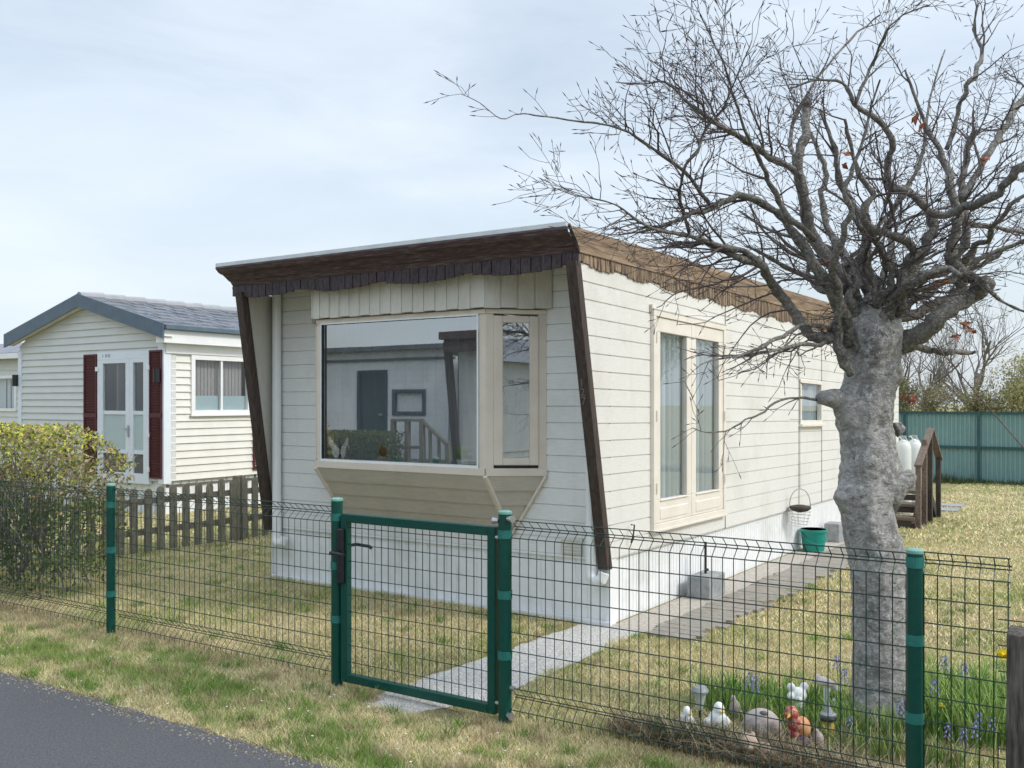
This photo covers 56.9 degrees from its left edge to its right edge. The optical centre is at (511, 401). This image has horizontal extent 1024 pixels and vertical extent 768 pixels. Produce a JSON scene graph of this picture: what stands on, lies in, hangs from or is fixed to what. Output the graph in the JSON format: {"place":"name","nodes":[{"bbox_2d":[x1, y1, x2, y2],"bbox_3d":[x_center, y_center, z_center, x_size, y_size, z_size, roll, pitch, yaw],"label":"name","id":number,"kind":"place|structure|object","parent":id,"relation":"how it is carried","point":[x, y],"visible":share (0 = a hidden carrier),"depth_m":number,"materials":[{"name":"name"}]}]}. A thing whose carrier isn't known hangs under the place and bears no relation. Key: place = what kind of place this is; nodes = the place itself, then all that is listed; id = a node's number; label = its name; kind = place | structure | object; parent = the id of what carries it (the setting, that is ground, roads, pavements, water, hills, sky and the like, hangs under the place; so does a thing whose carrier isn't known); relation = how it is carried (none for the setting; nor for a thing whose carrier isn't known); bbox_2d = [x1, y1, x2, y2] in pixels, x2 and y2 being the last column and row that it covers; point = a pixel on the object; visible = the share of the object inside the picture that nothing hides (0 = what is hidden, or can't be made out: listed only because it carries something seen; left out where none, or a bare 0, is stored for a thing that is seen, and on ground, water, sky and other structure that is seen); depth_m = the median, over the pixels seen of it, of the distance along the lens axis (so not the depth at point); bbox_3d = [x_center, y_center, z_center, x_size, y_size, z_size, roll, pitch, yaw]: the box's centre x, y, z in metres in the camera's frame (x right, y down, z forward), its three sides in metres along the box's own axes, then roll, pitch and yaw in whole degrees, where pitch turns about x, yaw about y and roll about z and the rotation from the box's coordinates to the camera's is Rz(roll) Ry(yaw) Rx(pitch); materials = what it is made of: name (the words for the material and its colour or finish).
{"place":"outdoors","nodes":[
{"label":"outdoors","id":0,"kind":"place"},
{"bbox_2d":[0,672,327,767],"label":"road","id":1,"kind":"structure","parent":0,"point":[36,731],"depth_m":4.71,"materials":[{"name":"grey asphalt"}]},
{"bbox_2d":[0,667,339,767],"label":"road grit","id":2,"kind":"object","parent":1,"relation":"on","point":[100,702],"visible":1,"depth_m":4.96,"materials":[{"name":"grey gravel"}]},
{"bbox_2d":[0,595,816,767],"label":"fence foot grass","id":3,"kind":"structure","parent":0,"point":[177,641],"depth_m":6.29,"materials":[{"name":"green plant"}]},
{"bbox_2d":[358,623,651,712],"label":"path","id":4,"kind":"structure","parent":0,"point":[420,703],"depth_m":6.08,"materials":[{"name":"grey concrete"}]},
{"bbox_2d":[0,406,1023,767],"bbox_3d":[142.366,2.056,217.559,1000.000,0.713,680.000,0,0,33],"label":"ground","id":5,"kind":"structure","parent":0,"point":[446,712],"depth_m":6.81,"materials":[{"name":"green plant"}]},
{"bbox_2d":[0,343,22,468],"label":"chalet","id":6,"kind":"object","parent":5,"relation":"on","point":[8,390],"visible":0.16,"depth_m":25.77,"materials":[{"name":"plastic"}]},
{"bbox_2d":[0,375,16,410],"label":"window","id":7,"kind":"structure","parent":6,"relation":"in","point":[2,378],"depth_m":25.90,"materials":[{"name":"white plastic"}]},
{"bbox_2d":[0,421,138,600],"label":"hedge","id":8,"kind":"object","parent":5,"relation":"on","point":[44,435],"visible":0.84,"depth_m":8.25,"materials":[{"name":"green plant"}]},
{"bbox_2d":[4,292,260,514],"bbox_3d":[-4.428,-0.044,19.467,4.470,3.563,9.710,0,0,33],"label":"holiday home","id":9,"kind":"object","parent":5,"relation":"on","point":[157,388],"visible":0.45,"depth_m":15.31,"materials":[{"name":"plastic"}]},
{"bbox_2d":[95,350,151,484],"bbox_3d":[-6.183,0.240,15.008,1.399,2.080,0.095,0,0,33],"label":"double door","id":10,"kind":"structure","parent":9,"relation":"in","point":[128,429],"depth_m":14.91,"materials":[{"name":"white plastic"}]},
{"bbox_2d":[189,355,249,415],"bbox_3d":[-4.757,-0.258,15.395,0.160,0.965,1.243,0,0,33],"label":"side window","id":11,"kind":"structure","parent":9,"relation":"in","point":[203,401],"depth_m":15.36,"materials":[{"name":"white plastic"}]},
{"bbox_2d":[59,475,268,561],"bbox_3d":[-3.691,1.307,11.220,0.097,0.795,3.535,0,0,33],"label":"picket fence","id":12,"kind":"object","parent":5,"relation":"on","point":[238,487],"visible":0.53,"depth_m":11.01,"materials":[{"name":"brown wood"}]},
{"bbox_2d":[0,480,342,686],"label":"fence","id":13,"kind":"object","parent":5,"relation":"on","point":[336,510],"visible":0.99,"depth_m":6.53,"materials":[{"name":"metal"}]},
{"bbox_2d":[0,608,751,767],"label":"verge grass","id":14,"kind":"structure","parent":5,"relation":"on","point":[260,688],"depth_m":5.17,"materials":[{"name":"green plant"}]},
{"bbox_2d":[93,640,569,765],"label":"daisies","id":15,"kind":"object","parent":14,"relation":"on","point":[330,696],"visible":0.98,"depth_m":5.00,"materials":[{"name":"white plant"}]},
{"bbox_2d":[2,577,1018,761],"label":"fallen leaves","id":16,"kind":"object","parent":5,"relation":"on","point":[713,760],"visible":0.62,"depth_m":6.28,"materials":[{"name":"brown plant"}]},
{"bbox_2d":[215,221,898,625],"bbox_3d":[1.986,0.265,12.406,3.803,3.155,11.509,0,0,33],"label":"mobile home","id":17,"kind":"object","parent":5,"relation":"on","point":[593,401],"visible":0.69,"depth_m":7.93,"materials":[{"name":"beige"}]},
{"bbox_2d":[328,437,348,458],"bbox_3d":[-1.515,0.424,8.309,0.236,0.232,0.043,0,0,33],"label":"butterfly ornament","id":18,"kind":"object","parent":17,"relation":"on","point":[339,452],"visible":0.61,"depth_m":8.32,"materials":[{"name":"white wood"}]},
{"bbox_2d":[377,444,388,460],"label":"pot plant","id":19,"kind":"object","parent":17,"relation":"on","point":[383,453],"visible":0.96,"depth_m":8.15,"materials":[{"name":"orange plant"}]},
{"bbox_2d":[393,446,403,461],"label":"pot plant","id":20,"kind":"object","parent":17,"relation":"on","point":[397,452],"visible":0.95,"depth_m":8.05,"materials":[{"name":"green plant"}]},
{"bbox_2d":[311,270,551,534],"bbox_3d":[-0.845,0.011,8.039,2.611,2.122,0.472,0,0,33],"label":"bay window","id":21,"kind":"structure","parent":17,"relation":"in","point":[469,494],"depth_m":7.56,"materials":[{"name":"beige paint"}]},
{"bbox_2d":[334,314,536,465],"bbox_3d":[-0.706,-0.125,8.254,2.300,1.350,0.034,0,0,33],"label":"window glass","id":22,"kind":"object","parent":17,"relation":"hanging from","point":[409,387],"visible":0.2,"depth_m":8.32,"materials":[{"name":"clear glass"}]},
{"bbox_2d":[450,443,472,464],"bbox_3d":[-0.399,0.430,7.696,0.262,0.226,0.136,0,0,33],"label":"pot plant","id":23,"kind":"object","parent":17,"relation":"on","point":[463,454],"visible":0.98,"depth_m":7.68,"materials":[{"name":"green plant"}]},
{"bbox_2d":[660,333,681,497],"bbox_3d":[1.334,0.235,8.192,0.096,1.830,0.690,0,0,33],"label":"curtain","id":24,"kind":"object","parent":17,"relation":"hanging from","point":[670,418],"visible":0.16,"depth_m":8.24,"materials":[{"name":"white fabric"}]},
{"bbox_2d":[649,304,727,532],"bbox_3d":[1.588,0.149,8.456,0.098,1.899,1.690,0,0,33],"label":"french window","id":25,"kind":"structure","parent":17,"relation":"in","point":[691,507],"depth_m":8.38,"materials":[{"name":"beige paint"}]},
{"bbox_2d":[696,339,713,491],"bbox_3d":[1.764,0.280,8.849,0.095,1.840,0.740,0,0,33],"label":"curtain","id":26,"kind":"object","parent":17,"relation":"hanging from","point":[704,462],"visible":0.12,"depth_m":8.88,"materials":[{"name":"white fabric"}]},
{"bbox_2d":[789,419,810,512],"bbox_3d":[3.299,0.730,10.812,0.246,1.068,0.250,0,0,33],"label":"hanging feeder","id":27,"kind":"object","parent":17,"relation":"hanging from","point":[799,508],"visible":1,"depth_m":10.75,"materials":[{"name":"black metal"}]},
{"bbox_2d":[790,509,811,526],"bbox_3d":[3.346,1.340,10.930,0.239,0.189,0.296,0,0,33],"label":"wire basket","id":28,"kind":"object","parent":27,"relation":"part of","point":[803,520],"visible":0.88,"depth_m":10.87,"materials":[{"name":"white metal"}]},
{"bbox_2d":[802,386,815,419],"bbox_3d":[3.623,0.075,11.690,0.053,0.550,0.870,0,0,33],"label":"window glass","id":29,"kind":"object","parent":17,"relation":"hanging from","point":[808,409],"visible":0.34,"depth_m":11.77,"materials":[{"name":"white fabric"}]},
{"bbox_2d":[798,379,824,426],"bbox_3d":[3.690,0.017,11.657,0.090,0.583,0.990,0,0,33],"label":"small window","id":30,"kind":"structure","parent":17,"relation":"in","point":[802,423],"depth_m":11.59,"materials":[{"name":"beige paint"}]},
{"bbox_2d":[626,711,742,753],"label":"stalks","id":31,"kind":"object","parent":5,"relation":"on","point":[664,730],"visible":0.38,"depth_m":4.67,"materials":[{"name":"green plant"}]},
{"bbox_2d":[675,706,696,729],"bbox_3d":[0.895,1.619,4.806,0.133,0.133,0.088,0,0,11],"label":"duck figurine","id":32,"kind":"object","parent":5,"relation":"on","point":[685,712],"visible":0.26,"depth_m":4.80,"materials":[{"name":"white ceramic"}]},
{"bbox_2d":[691,682,708,719],"bbox_3d":[0.980,1.568,4.923,0.092,0.264,0.092,0,0,33],"label":"solar lamp","id":33,"kind":"object","parent":5,"relation":"on","point":[695,689],"visible":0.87,"depth_m":4.90,"materials":[{"name":"white plastic"}]},
{"bbox_2d":[703,702,730,733],"bbox_3d":[1.047,1.600,4.770,0.161,0.165,0.094,0,0,7],"label":"duck figurine","id":34,"kind":"object","parent":5,"relation":"on","point":[716,713],"visible":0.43,"depth_m":4.75,"materials":[{"name":"white ceramic"}]},
{"bbox_2d":[425,0,1023,731],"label":"pollarded tree","id":35,"kind":"object","parent":5,"relation":"on","point":[869,338],"visible":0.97,"depth_m":4.85,"materials":[{"name":"grey plant"}]},
{"bbox_2d":[930,338,1023,448],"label":"stay wire","id":36,"kind":"object","parent":35,"relation":"attached to","point":[977,394],"visible":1,"depth_m":4.99,"materials":[{"name":"brown metal"}]},
{"bbox_2d":[729,695,742,715],"bbox_3d":[1.189,1.613,5.014,0.067,0.114,0.057,0,0,33],"label":"bird figurine","id":37,"kind":"object","parent":5,"relation":"on","point":[735,707],"visible":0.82,"depth_m":5.00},
{"bbox_2d":[584,694,890,767],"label":"dead stalks","id":38,"kind":"object","parent":5,"relation":"on","point":[646,733],"visible":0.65,"depth_m":4.55,"materials":[{"name":"brown plant"}]},
{"bbox_2d":[492,510,1011,767],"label":"fence","id":39,"kind":"object","parent":5,"relation":"on","point":[915,563],"visible":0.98,"depth_m":4.26,"materials":[{"name":"metal"}]},
{"bbox_2d":[329,513,497,714],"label":"garden gate","id":40,"kind":"structure","parent":39,"relation":"attached to","point":[342,552],"depth_m":5.29,"materials":[{"name":"metal"}]},
{"bbox_2d":[751,676,759,707],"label":"bluebell","id":41,"kind":"object","parent":5,"relation":"on","point":[757,687],"visible":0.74,"depth_m":4.81,"materials":[{"name":"purple plant"}]},
{"bbox_2d":[740,732,776,762],"bbox_3d":[1.163,1.627,4.457,0.171,0.141,0.101,0,0,-1],"label":"hedgehog figurine","id":42,"kind":"object","parent":5,"relation":"on","point":[751,738],"visible":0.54,"depth_m":4.43,"materials":[{"name":"beige ceramic"}]},
{"bbox_2d":[612,513,911,631],"bbox_3d":[3.933,1.769,11.717,0.332,0.148,11.160,0,0,33],"label":"path border","id":43,"kind":"object","parent":5,"relation":"on","point":[695,603],"visible":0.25,"depth_m":8.22,"materials":[{"name":"grey concrete"}]},
{"bbox_2d":[687,543,724,600],"bbox_3d":[1.719,1.481,8.352,0.210,0.480,0.380,0,0,33],"label":"parasol base","id":44,"kind":"object","parent":43,"relation":"on","point":[706,587],"visible":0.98,"depth_m":8.23,"materials":[{"name":"concrete"}]},
{"bbox_2d":[799,527,827,551],"bbox_3d":[3.577,1.636,11.185,0.335,0.260,0.346,0,0,33],"label":"bucket","id":45,"kind":"object","parent":43,"relation":"on","point":[814,535],"visible":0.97,"depth_m":11.09,"materials":[{"name":"green plastic"}]},
{"bbox_2d":[824,521,843,542],"bbox_3d":[4.109,1.657,12.041,0.190,0.240,0.250,0,0,33],"label":"stone block","id":46,"kind":"object","parent":43,"relation":"on","point":[835,530],"depth_m":11.94,"materials":[{"name":"concrete"}]},
{"bbox_2d":[742,708,783,744],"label":"stone dome","id":47,"kind":"structure","parent":5,"relation":"on","point":[749,719],"depth_m":4.67,"materials":[{"name":"grey stone"}]},
{"bbox_2d":[647,534,905,642],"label":"path boards","id":48,"kind":"object","parent":5,"relation":"on","point":[797,576],"visible":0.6,"depth_m":8.15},
{"bbox_2d":[684,660,905,739],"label":"leaves","id":49,"kind":"object","parent":5,"relation":"on","point":[773,689],"depth_m":5.11,"materials":[{"name":"green plant"}]},
{"bbox_2d":[784,705,810,746],"bbox_3d":[1.386,1.574,4.586,0.129,0.198,0.083,0,0,-4],"label":"hen figurine","id":50,"kind":"object","parent":5,"relation":"on","point":[797,728],"visible":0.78,"depth_m":4.56,"materials":[{"name":"red ceramic"}]},
{"bbox_2d":[787,682,808,715],"bbox_3d":[1.514,1.583,5.009,0.103,0.188,0.089,0,0,33],"label":"white animal figurine","id":51,"kind":"object","parent":5,"relation":"on","point":[797,692],"visible":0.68,"depth_m":4.99,"materials":[{"name":"ceramic"}]},
{"bbox_2d":[690,720,944,767],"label":"dead stalks","id":52,"kind":"object","parent":5,"relation":"on","point":[862,760],"visible":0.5,"depth_m":4.33,"materials":[{"name":"brown plant"}]},
{"bbox_2d":[812,729,825,748],"bbox_3d":[1.490,1.639,4.584,0.062,0.106,0.056,0,0,33],"label":"pebble animal","id":53,"kind":"object","parent":5,"relation":"on","point":[819,733],"visible":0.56,"depth_m":4.57},
{"bbox_2d":[814,674,839,703],"bbox_3d":[1.673,1.572,5.011,0.133,0.255,0.056,0,0,8],"label":"ornament","id":54,"kind":"object","parent":5,"relation":"on","point":[824,679],"visible":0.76,"depth_m":5.00,"materials":[{"name":"white plastic"}]},
{"bbox_2d":[819,703,836,740],"bbox_3d":[1.589,1.602,4.748,0.086,0.196,0.087,0,0,33],"label":"lantern ornament","id":55,"kind":"object","parent":5,"relation":"on","point":[823,716],"visible":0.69,"depth_m":4.72,"materials":[{"name":"black plastic"}]},
{"bbox_2d":[832,655,839,726],"bbox_3d":[1.658,1.495,4.819,0.045,0.409,0.043,0,0,33],"label":"bluebell","id":56,"kind":"object","parent":5,"relation":"on","point":[837,667],"visible":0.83,"depth_m":4.82,"materials":[{"name":"purple plant"}]},
{"bbox_2d":[841,668,848,723],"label":"bluebell","id":57,"kind":"object","parent":5,"relation":"on","point":[843,669],"visible":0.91,"depth_m":4.77,"materials":[{"name":"purple plant"}]},
{"bbox_2d":[846,716,854,732],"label":"bluebell","id":58,"kind":"object","parent":5,"relation":"on","point":[849,723],"visible":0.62,"depth_m":4.72,"materials":[{"name":"purple plant"}]},
{"bbox_2d":[735,696,977,767],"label":"bed weeds","id":59,"kind":"object","parent":5,"relation":"on","point":[885,745],"visible":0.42,"depth_m":4.55,"materials":[{"name":"green plant"}]},
{"bbox_2d":[895,700,904,734],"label":"bluebell","id":60,"kind":"object","parent":5,"relation":"on","point":[900,707],"visible":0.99,"depth_m":4.67,"materials":[{"name":"purple plant"}]},
{"bbox_2d":[896,436,910,514],"bbox_3d":[6.397,1.193,15.437,0.250,1.282,0.250,0,0,33],"label":"gas cylinder","id":61,"kind":"object","parent":5,"relation":"on","point":[903,447],"visible":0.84,"depth_m":15.33,"materials":[{"name":"white metal"}]},
{"bbox_2d":[898,370,928,410],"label":"bush","id":62,"kind":"object","parent":5,"relation":"on","point":[904,403],"visible":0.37,"depth_m":41.61,"materials":[{"name":"green plant"}]},
{"bbox_2d":[899,318,929,410],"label":"bare tree","id":63,"kind":"object","parent":5,"relation":"on","point":[907,366],"visible":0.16,"depth_m":46.53,"materials":[{"name":"plant"}]},
{"bbox_2d":[909,435,921,511],"bbox_3d":[6.689,1.193,15.700,0.250,1.282,0.250,0,0,33],"label":"gas cylinder","id":64,"kind":"object","parent":5,"relation":"on","point":[915,444],"visible":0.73,"depth_m":15.60,"materials":[{"name":"white metal"}]},
{"bbox_2d":[895,428,942,528],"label":"garden steps","id":65,"kind":"structure","parent":5,"relation":"on","point":[925,503],"depth_m":13.86,"materials":[{"name":"brown wood"}]},
{"bbox_2d":[930,678,939,736],"bbox_3d":[2.097,1.534,4.679,0.045,0.333,0.043,0,0,33],"label":"bluebell","id":66,"kind":"object","parent":5,"relation":"on","point":[935,684],"visible":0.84,"depth_m":4.67,"materials":[{"name":"purple plant"}]},
{"bbox_2d":[939,703,944,750],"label":"dandelion","id":67,"kind":"object","parent":5,"relation":"on","point":[941,705],"visible":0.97,"depth_m":4.59,"materials":[{"name":"yellow plant"}]},
{"bbox_2d":[902,309,984,410],"bbox_3d":[17.904,-0.886,38.653,3.560,6.222,5.099,0,0,-12],"label":"bare tree","id":68,"kind":"object","parent":5,"relation":"on","point":[938,373],"visible":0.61,"depth_m":39.07,"materials":[{"name":"plant"}]},
{"bbox_2d":[913,373,973,411],"bbox_3d":[17.234,0.496,37.925,2.232,3.378,3.101,0,0,8],"label":"bush","id":69,"kind":"object","parent":5,"relation":"on","point":[940,394],"visible":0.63,"depth_m":37.86,"materials":[{"name":"green plant"}]},
{"bbox_2d":[940,655,949,737],"bbox_3d":[2.164,1.482,4.720,0.045,0.436,0.043,0,0,33],"label":"bluebell","id":70,"kind":"object","parent":5,"relation":"on","point":[943,656],"visible":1,"depth_m":4.72,"materials":[{"name":"purple plant"}]},
{"bbox_2d":[944,722,952,747],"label":"bluebell","id":71,"kind":"object","parent":5,"relation":"on","point":[945,732],"visible":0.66,"depth_m":4.58,"materials":[{"name":"purple plant"}]},
{"bbox_2d":[895,649,1005,751],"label":"bluebell leaves","id":72,"kind":"object","parent":5,"relation":"on","point":[986,691],"visible":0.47,"depth_m":4.80,"materials":[{"name":"green plant"}]},
{"bbox_2d":[941,508,959,511],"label":"paving slab","id":73,"kind":"structure","parent":5,"relation":"on","point":[948,509],"depth_m":15.96,"materials":[{"name":"concrete"}]},
{"bbox_2d":[941,503,964,507],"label":"paving slab","id":74,"kind":"structure","parent":5,"relation":"on","point":[951,505],"depth_m":16.73,"materials":[{"name":"concrete"}]},
{"bbox_2d":[898,411,1023,483],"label":"sheet fence","id":75,"kind":"object","parent":5,"relation":"on","point":[986,445],"visible":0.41,"depth_m":22.71,"materials":[{"name":"green metal"}]},
{"bbox_2d":[959,663,968,724],"bbox_3d":[2.243,1.496,4.679,0.045,0.407,0.043,0,0,33],"label":"bluebell","id":76,"kind":"object","parent":5,"relation":"on","point":[961,673],"visible":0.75,"depth_m":4.67,"materials":[{"name":"purple plant"}]},
{"bbox_2d":[959,728,968,750],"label":"bluebell","id":77,"kind":"object","parent":5,"relation":"on","point":[960,738],"visible":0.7,"depth_m":4.56,"materials":[{"name":"purple plant"}]},
{"bbox_2d":[910,292,1023,411],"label":"bare tree","id":78,"kind":"object","parent":5,"relation":"on","point":[978,377],"visible":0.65,"depth_m":43.77,"materials":[{"name":"plant"}]},
{"bbox_2d":[971,722,980,757],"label":"bluebell","id":79,"kind":"object","parent":5,"relation":"on","point":[977,727],"visible":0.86,"depth_m":4.50,"materials":[{"name":"purple plant"}]},
{"bbox_2d":[974,712,982,748],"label":"bluebell","id":80,"kind":"object","parent":5,"relation":"on","point":[980,725],"visible":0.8,"depth_m":4.61,"materials":[{"name":"purple plant"}]},
{"bbox_2d":[933,473,1023,486],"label":"weeds","id":81,"kind":"object","parent":5,"relation":"on","point":[946,480],"visible":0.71,"depth_m":22.42,"materials":[{"name":"green plant"}]},
{"bbox_2d":[958,358,1017,411],"bbox_3d":[18.902,0.192,37.308,2.568,3.956,2.893,0,0,33],"label":"bush","id":82,"kind":"object","parent":5,"relation":"on","point":[994,405],"visible":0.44,"depth_m":37.23,"materials":[{"name":"green plant"}]},
{"bbox_2d":[987,716,996,748],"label":"bluebell","id":83,"kind":"object","parent":5,"relation":"on","point":[992,727],"visible":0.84,"depth_m":4.58,"materials":[{"name":"purple plant"}]},
{"bbox_2d":[989,648,1006,751],"bbox_3d":[2.366,1.446,4.574,0.095,0.508,0.041,0,0,-2],"label":"daffodil","id":84,"kind":"object","parent":5,"relation":"on","point":[1002,652],"visible":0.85,"depth_m":4.58,"materials":[{"name":"yellow plant"}]},
{"bbox_2d":[991,346,1023,411],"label":"bush","id":85,"kind":"object","parent":5,"relation":"on","point":[1015,396],"visible":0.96,"depth_m":35.81,"materials":[{"name":"green plant"}]},
{"bbox_2d":[1006,625,1023,767],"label":"fence stake","id":86,"kind":"object","parent":5,"relation":"on","point":[1015,702],"visible":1,"depth_m":3.50,"materials":[{"name":"brown wood"}]},
{"bbox_2d":[997,619,1023,767],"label":"wire netting","id":87,"kind":"object","parent":86,"relation":"attached to","point":[998,748],"visible":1,"depth_m":3.65,"materials":[{"name":"green metal"}]},
{"bbox_2d":[0,0,1023,405],"label":"sky","id":88,"kind":"structure","parent":0,"point":[146,146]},
{"bbox_2d":[3,505,1023,650],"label":"lawn grass","id":89,"kind":"structure","parent":0,"point":[843,572],"depth_m":8.87,"materials":[{"name":"green plant"}]},
{"bbox_2d":[896,482,1023,547],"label":"lawn grass","id":90,"kind":"structure","parent":0,"point":[978,491],"depth_m":14.97,"materials":[{"name":"green plant"}]}
]}

